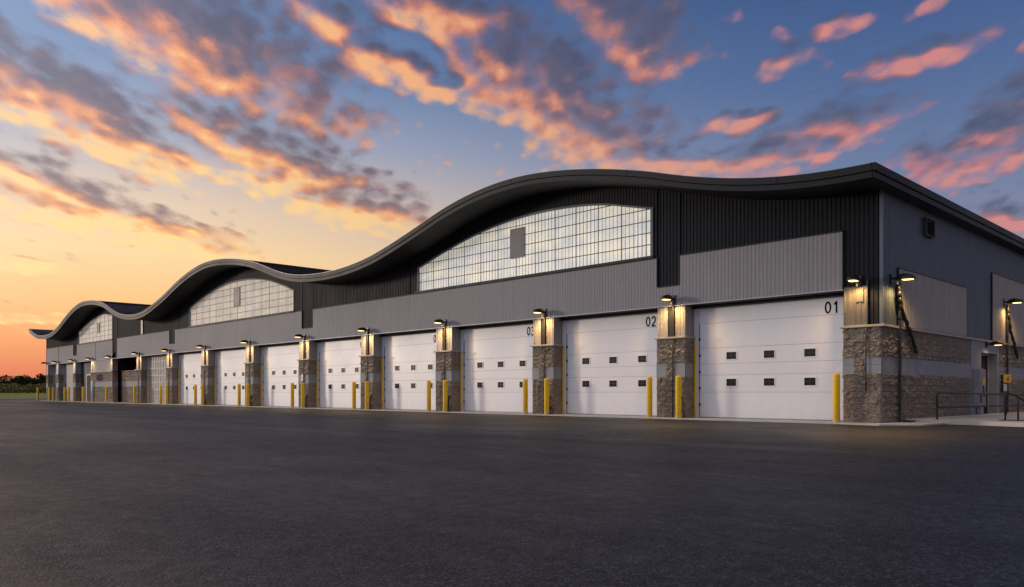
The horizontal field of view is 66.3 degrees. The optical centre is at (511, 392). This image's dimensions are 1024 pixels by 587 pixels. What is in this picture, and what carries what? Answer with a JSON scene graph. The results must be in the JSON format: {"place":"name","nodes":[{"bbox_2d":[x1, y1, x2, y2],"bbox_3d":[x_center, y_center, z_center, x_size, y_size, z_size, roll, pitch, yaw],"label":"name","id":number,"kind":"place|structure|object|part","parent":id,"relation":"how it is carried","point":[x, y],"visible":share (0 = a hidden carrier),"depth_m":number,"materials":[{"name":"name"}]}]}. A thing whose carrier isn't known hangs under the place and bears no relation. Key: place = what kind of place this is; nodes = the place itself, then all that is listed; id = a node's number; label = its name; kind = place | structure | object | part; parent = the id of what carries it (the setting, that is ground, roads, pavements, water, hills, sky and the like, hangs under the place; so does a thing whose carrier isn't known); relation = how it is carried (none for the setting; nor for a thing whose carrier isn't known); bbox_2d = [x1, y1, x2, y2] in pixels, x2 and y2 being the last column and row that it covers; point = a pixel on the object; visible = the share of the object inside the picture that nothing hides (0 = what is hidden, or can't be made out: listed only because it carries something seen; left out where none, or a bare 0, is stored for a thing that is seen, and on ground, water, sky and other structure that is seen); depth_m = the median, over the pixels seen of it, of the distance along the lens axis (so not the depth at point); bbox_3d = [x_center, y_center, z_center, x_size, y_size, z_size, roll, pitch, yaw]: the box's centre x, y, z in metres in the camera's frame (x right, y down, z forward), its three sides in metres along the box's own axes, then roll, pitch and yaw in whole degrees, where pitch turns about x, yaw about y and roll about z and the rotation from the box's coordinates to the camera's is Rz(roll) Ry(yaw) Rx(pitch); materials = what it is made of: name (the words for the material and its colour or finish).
{"place":"outdoors","nodes":[
{"label":"outdoors","id":0,"kind":"place"},
{"bbox_2d":[0,392,45,398],"bbox_3d":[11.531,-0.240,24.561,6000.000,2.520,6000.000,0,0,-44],"label":"ground","id":1,"kind":"structure","parent":0,"point":[18,395],"depth_m":171.26,"materials":[{"name":"green plant"}]},
{"bbox_2d":[0,382,45,392],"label":"shrub belt","id":2,"kind":"object","parent":1,"relation":"on","point":[9,388],"visible":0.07,"depth_m":251.50,"materials":[{"name":"green plant"}]},
{"bbox_2d":[0,373,45,391],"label":"treeline","id":3,"kind":"object","parent":1,"relation":"on","point":[41,378],"visible":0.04,"depth_m":334.84,"materials":[{"name":"green plant"}]},
{"bbox_2d":[0,398,45,399],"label":"concrete kerb","id":4,"kind":"structure","parent":1,"relation":"on","point":[26,398],"depth_m":117.53,"materials":[{"name":"grey concrete"}]},
{"bbox_2d":[58,401,945,425],"bbox_3d":[-21.593,0.980,59.336,2.800,0.050,98.750,0,0,-44],"label":"concrete apron","id":5,"kind":"object","parent":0,"point":[816,422],"visible":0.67,"depth_m":31.38,"materials":[{"name":"grey concrete"}]},
{"bbox_2d":[82,387,83,401],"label":"bollard","id":6,"kind":"object","parent":5,"relation":"on","point":[82,394],"visible":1,"depth_m":82.29,"materials":[{"name":"metal"}]},
{"bbox_2d":[105,386,107,401],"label":"bollard","id":7,"kind":"object","parent":5,"relation":"on","point":[106,393],"visible":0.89,"depth_m":76.82,"materials":[{"name":"metal"}]},
{"bbox_2d":[133,386,135,402],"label":"bollard","id":8,"kind":"object","parent":5,"relation":"on","point":[134,394],"visible":0.96,"depth_m":71.16,"materials":[{"name":"metal"}]},
{"bbox_2d":[159,385,161,403],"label":"bollard","id":9,"kind":"object","parent":5,"relation":"on","point":[160,394],"visible":1,"depth_m":66.61,"materials":[{"name":"metal"}]},
{"bbox_2d":[165,385,167,403],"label":"bollard","id":10,"kind":"object","parent":5,"relation":"on","point":[166,394],"visible":0.96,"depth_m":65.65,"materials":[{"name":"metal"}]},
{"bbox_2d":[194,385,196,404],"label":"bollard","id":11,"kind":"object","parent":5,"relation":"on","point":[195,394],"visible":1,"depth_m":61.38,"materials":[{"name":"metal"}]},
{"bbox_2d":[201,384,203,404],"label":"bollard","id":12,"kind":"object","parent":5,"relation":"on","point":[202,394],"visible":0.99,"depth_m":60.43,"materials":[{"name":"metal"}]},
{"bbox_2d":[238,384,240,405],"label":"bollard","id":13,"kind":"object","parent":5,"relation":"on","point":[239,394],"visible":0.99,"depth_m":55.87,"materials":[{"name":"metal"}]},
{"bbox_2d":[246,384,248,405],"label":"bollard","id":14,"kind":"object","parent":5,"relation":"on","point":[247,394],"visible":0.91,"depth_m":54.91,"materials":[{"name":"metal"}]},
{"bbox_2d":[290,383,293,407],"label":"bollard","id":15,"kind":"object","parent":5,"relation":"on","point":[292,395],"visible":1,"depth_m":50.35,"materials":[{"name":"metal"}]},
{"bbox_2d":[301,383,304,407],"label":"bollard","id":16,"kind":"object","parent":5,"relation":"on","point":[302,395],"visible":1,"depth_m":49.41,"materials":[{"name":"metal"}]},
{"bbox_2d":[352,382,355,408],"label":"bollard","id":17,"kind":"object","parent":5,"relation":"on","point":[353,395],"visible":0.94,"depth_m":45.19,"materials":[{"name":"metal"}]},
{"bbox_2d":[364,381,369,409],"bbox_3d":[-8.202,0.160,44.331,0.300,1.590,0.300,0,0,-44],"label":"bollard","id":18,"kind":"object","parent":5,"relation":"on","point":[366,395],"visible":1,"depth_m":44.23,"materials":[{"name":"metal"}]},
{"bbox_2d":[427,380,430,410],"bbox_3d":[-4.271,0.160,40.272,0.300,1.590,0.300,0,0,-44],"label":"bollard","id":19,"kind":"object","parent":5,"relation":"on","point":[428,395],"visible":0.88,"depth_m":40.17,"materials":[{"name":"metal"}]},
{"bbox_2d":[442,380,447,411],"bbox_3d":[-3.353,0.160,39.324,0.300,1.590,0.300,0,0,-44],"label":"bollard","id":20,"kind":"object","parent":5,"relation":"on","point":[444,395],"visible":1,"depth_m":39.23,"materials":[{"name":"metal"}]},
{"bbox_2d":[523,379,527,413],"bbox_3d":[0.599,0.160,35.244,0.300,1.590,0.300,0,0,-44],"label":"bollard","id":21,"kind":"object","parent":5,"relation":"on","point":[525,396],"visible":1,"depth_m":35.15,"materials":[{"name":"metal"}]},
{"bbox_2d":[544,378,549,414],"bbox_3d":[1.517,0.160,34.296,0.300,1.590,0.300,0,0,-44],"label":"bollard","id":22,"kind":"object","parent":5,"relation":"on","point":[546,396],"visible":1,"depth_m":34.20,"materials":[{"name":"metal"}]},
{"bbox_2d":[647,376,651,416],"bbox_3d":[5.323,0.160,30.367,0.300,1.590,0.300,0,0,-44],"label":"bollard","id":23,"kind":"object","parent":5,"relation":"on","point":[649,396],"visible":0.95,"depth_m":30.27,"materials":[{"name":"metal"}]},
{"bbox_2d":[675,376,680,417],"bbox_3d":[6.241,0.160,29.419,0.300,1.590,0.300,0,0,-44],"label":"bollard","id":24,"kind":"object","parent":5,"relation":"on","point":[677,396],"visible":0.98,"depth_m":29.32,"materials":[{"name":"metal"}]},
{"bbox_2d":[833,373,840,422],"bbox_3d":[10.394,0.160,25.130,0.300,1.590,0.300,0,0,-44],"label":"bollard","id":25,"kind":"object","parent":5,"relation":"on","point":[836,397],"visible":1,"depth_m":25.04,"materials":[{"name":"metal"}]},
{"bbox_2d":[0,399,1023,586],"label":"asphalt yard","id":26,"kind":"structure","parent":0,"point":[119,495],"depth_m":7.27,"materials":[{"name":"black asphalt"}]},
{"bbox_2d":[29,162,1023,422],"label":"garage building","id":27,"kind":"structure","parent":26,"relation":"on","point":[771,314],"depth_m":32.97,"materials":[{"name":"metal"}]},
{"bbox_2d":[53,365,56,400],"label":"grey overhead door","id":28,"kind":"structure","parent":27,"relation":"in","point":[54,366],"depth_m":93.85,"materials":[{"name":"paint"}]},
{"bbox_2d":[64,363,72,400],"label":"grey overhead door","id":29,"kind":"structure","parent":27,"relation":"in","point":[68,368],"depth_m":89.68,"materials":[{"name":"paint"}]},
{"bbox_2d":[86,374,90,401],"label":"personnel door","id":30,"kind":"structure","parent":27,"relation":"in","point":[88,376],"depth_m":84.23,"materials":[{"name":"paint"}]},
{"bbox_2d":[77,314,111,344],"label":"arched window","id":31,"kind":"structure","parent":27,"relation":"in","point":[99,329],"depth_m":80.63,"materials":[{"name":"glass"}]},
{"bbox_2d":[148,355,166,403],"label":"overhead door","id":32,"kind":"structure","parent":27,"relation":"in","point":[157,365],"depth_m":70.24,"materials":[{"name":"white paint"}]},
{"bbox_2d":[179,353,200,403],"bbox_3d":[-26.086,-1.243,64.312,0.110,4.394,5.980,0,0,-44],"label":"overhead door","id":33,"kind":"structure","parent":27,"relation":"in","point":[189,368],"depth_m":64.95,"materials":[{"name":"white paint"}]},
{"bbox_2d":[215,349,253,405],"bbox_3d":[-20.892,-1.243,58.950,0.110,4.394,6.410,0,0,-44],"label":"overhead door","id":34,"kind":"structure","parent":27,"relation":"in","point":[230,368],"depth_m":59.36,"materials":[{"name":"white paint"}]},
{"bbox_2d":[188,278,294,327],"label":"arched window","id":35,"kind":"structure","parent":27,"relation":"in","point":[242,299],"depth_m":56.80,"materials":[{"name":"glass"}]},
{"bbox_2d":[240,340,250,344],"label":"wall light","id":36,"kind":"object","parent":27,"relation":"attached to","point":[245,341],"visible":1,"depth_m":55.32,"materials":[{"name":"black metal"}]},
{"bbox_2d":[261,344,298,406],"bbox_3d":[-15.553,-1.243,53.437,0.110,4.394,6.400,0,0,-44],"label":"overhead door","id":37,"kind":"structure","parent":27,"relation":"in","point":[279,364],"depth_m":53.84,"materials":[{"name":"white paint"}]},
{"bbox_2d":[294,334,305,338],"bbox_3d":[-13.500,-3.558,49.919,0.770,0.340,0.340,0,0,-44],"label":"wall light","id":38,"kind":"object","parent":27,"relation":"attached to","point":[299,335],"visible":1,"depth_m":49.85,"materials":[{"name":"black metal"}]},
{"bbox_2d":[305,395,307,407],"bbox_3d":[-13.005,0.544,49.774,0.163,0.821,0.223,0,0,-44],"label":"pipe stub","id":39,"kind":"object","parent":27,"relation":"attached to","point":[306,404],"visible":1,"depth_m":49.76,"materials":[{"name":"black metal"}]},
{"bbox_2d":[317,339,360,408],"bbox_3d":[-10.380,-1.243,48.096,0.110,4.394,5.930,0,0,-44],"label":"overhead door","id":40,"kind":"structure","parent":27,"relation":"in","point":[339,365],"depth_m":48.43,"materials":[{"name":"white paint"}]},
{"bbox_2d":[357,327,368,332],"bbox_3d":[-8.491,-3.558,44.747,0.770,0.340,0.340,0,0,-44],"label":"wall light","id":41,"kind":"object","parent":27,"relation":"attached to","point":[362,329],"visible":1,"depth_m":44.62,"materials":[{"name":"black metal"}]},
{"bbox_2d":[369,395,371,408],"bbox_3d":[-7.996,0.544,44.602,0.163,0.821,0.223,0,0,-44],"label":"pipe stub","id":42,"kind":"object","parent":27,"relation":"attached to","point":[370,405],"visible":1,"depth_m":44.59,"materials":[{"name":"black metal"}]},
{"bbox_2d":[382,332,435,410],"bbox_3d":[-5.451,-1.243,43.007,0.110,4.394,5.700,0,0,-44],"label":"overhead door","id":43,"kind":"structure","parent":27,"relation":"in","point":[409,360],"depth_m":43.20,"materials":[{"name":"white paint"}]},
{"bbox_2d":[433,319,446,325],"bbox_3d":[-3.642,-3.558,39.740,0.770,0.340,0.340,0,0,-44],"label":"wall light","id":44,"kind":"object","parent":27,"relation":"attached to","point":[440,321],"visible":1,"depth_m":39.60,"materials":[{"name":"black metal"}]},
{"bbox_2d":[447,395,450,411],"bbox_3d":[-3.147,0.544,39.595,0.163,0.821,0.223,0,0,-44],"label":"pipe stub","id":45,"kind":"object","parent":27,"relation":"attached to","point":[448,404],"visible":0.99,"depth_m":39.58,"materials":[{"name":"black metal"}]},
{"bbox_2d":[461,324,532,412],"bbox_3d":[-0.592,-1.243,37.989,0.110,4.394,5.730,0,0,-44],"label":"overhead door","id":46,"kind":"structure","parent":27,"relation":"in","point":[496,361],"depth_m":38.10,"materials":[{"name":"white paint"}]},
{"bbox_2d":[415,203,654,293],"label":"arched window","id":47,"kind":"structure","parent":27,"relation":"in","point":[574,237],"depth_m":35.05,"materials":[{"name":"glass"}]},
{"bbox_2d":[532,308,546,315],"bbox_3d":[1.228,-3.558,34.712,0.770,0.340,0.340,0,0,-44],"label":"wall light","id":48,"kind":"object","parent":27,"relation":"attached to","point":[539,310],"visible":1,"depth_m":34.59,"materials":[{"name":"black metal"}]},
{"bbox_2d":[562,312,657,415],"bbox_3d":[4.205,-1.243,33.037,0.110,4.394,5.520,0,0,-44],"label":"overhead door","id":49,"kind":"structure","parent":27,"relation":"in","point":[608,361],"depth_m":33.08,"materials":[{"name":"white paint"}]},
{"bbox_2d":[661,295,675,303],"bbox_3d":[5.952,-3.558,29.835,0.770,0.340,0.340,0,0,-44],"label":"wall light","id":50,"kind":"object","parent":27,"relation":"attached to","point":[668,297],"visible":1,"depth_m":29.69,"materials":[{"name":"black metal"}]},
{"bbox_2d":[694,296,843,420],"bbox_3d":[9.105,-1.243,27.978,0.110,4.394,6.025,0,0,-44],"label":"overhead door","id":51,"kind":"structure","parent":27,"relation":"in","point":[772,360],"depth_m":27.88,"materials":[{"name":"white paint"}]},
{"bbox_2d":[846,275,861,285],"bbox_3d":[10.857,-3.558,24.827,0.770,0.340,0.340,0,0,-44],"label":"wall light","id":52,"kind":"object","parent":27,"relation":"attached to","point":[857,279],"visible":1,"depth_m":24.66,"materials":[{"name":"black metal"}]},
{"bbox_2d":[889,273,915,283],"bbox_3d":[12.332,-3.598,24.768,0.340,0.340,0.770,0,0,-44],"label":"wall light","id":53,"kind":"object","parent":27,"relation":"attached to","point":[904,276],"visible":1,"depth_m":24.67,"materials":[{"name":"black metal"}]},
{"bbox_2d":[902,388,908,396],"bbox_3d":[12.785,-0.010,25.493,0.070,0.300,0.205,0,0,-44],"label":"water tap","id":54,"kind":"object","parent":27,"relation":"attached to","point":[907,392],"visible":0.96,"depth_m":25.45,"materials":[{"name":"metal"}]},
{"bbox_2d":[897,282,918,353],"bbox_3d":[12.959,-2.418,25.668,1.747,2.249,0.154,0,0,-45],"label":"hanging cable","id":55,"kind":"object","parent":27,"relation":"hanging from","point":[900,305],"visible":0.99,"depth_m":25.38,"materials":[{"name":"black metal"}]},
{"bbox_2d":[973,369,985,414],"bbox_3d":[18.497,-0.025,30.966,0.820,1.790,0.290,0,0,-44],"label":"electrical cabinet","id":56,"kind":"object","parent":27,"relation":"attached to","point":[979,380],"visible":0.81,"depth_m":30.76,"materials":[{"name":"metal"}]},
{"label":"door","id":57,"kind":"part","parent":56,"relation":"part of","materials":[{"name":"grey metal"}]},
{"bbox_2d":[981,354,988,412],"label":"personnel door","id":58,"kind":"structure","parent":27,"relation":"in","point":[984,357],"depth_m":33.18,"materials":[{"name":"paint"}]},
{"bbox_2d":[986,341,1003,347],"bbox_3d":[19.534,-1.949,31.749,0.272,0.272,0.616,0,0,-44],"label":"wall light","id":59,"kind":"object","parent":27,"relation":"attached to","point":[995,343],"visible":1,"depth_m":31.68,"materials":[{"name":"black metal"}]},
{"bbox_2d":[1002,375,1010,392],"bbox_3d":[21.249,-0.385,33.701,0.980,0.770,0.130,0,0,-44],"label":"sign panel","id":60,"kind":"object","parent":27,"relation":"attached to","point":[1006,379],"visible":1,"depth_m":33.50,"materials":[{"name":"yellow metal"}]},
{"bbox_2d":[1006,305,1018,358],"bbox_3d":[21.967,-2.642,34.394,1.757,2.304,0.151,0,0,-45],"label":"hanging cable","id":61,"kind":"object","parent":27,"relation":"hanging from","point":[1011,334],"visible":1,"depth_m":34.13,"materials":[{"name":"black metal"}]},
{"bbox_2d":[1003,298,1023,306],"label":"wall light","id":62,"kind":"object","parent":27,"relation":"attached to","point":[1014,300],"visible":1,"depth_m":33.41,"materials":[{"name":"black metal"}]},
{"bbox_2d":[905,412,1023,426],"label":"raised walk","id":63,"kind":"structure","parent":26,"relation":"on","point":[991,419],"depth_m":25.39,"materials":[{"name":"concrete"}]},
{"bbox_2d":[934,392,1023,419],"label":"ramp handrail","id":64,"kind":"object","parent":63,"relation":"on","point":[937,406],"visible":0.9,"depth_m":27.80,"materials":[{"name":"metal"}]},
{"bbox_2d":[998,393,1023,420],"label":"step handrail","id":65,"kind":"object","parent":63,"relation":"on","point":[1018,398],"visible":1,"depth_m":24.38,"materials":[{"name":"black metal"}]},
{"bbox_2d":[0,0,1023,391],"label":"sky","id":66,"kind":"structure","parent":0,"point":[144,144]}
]}

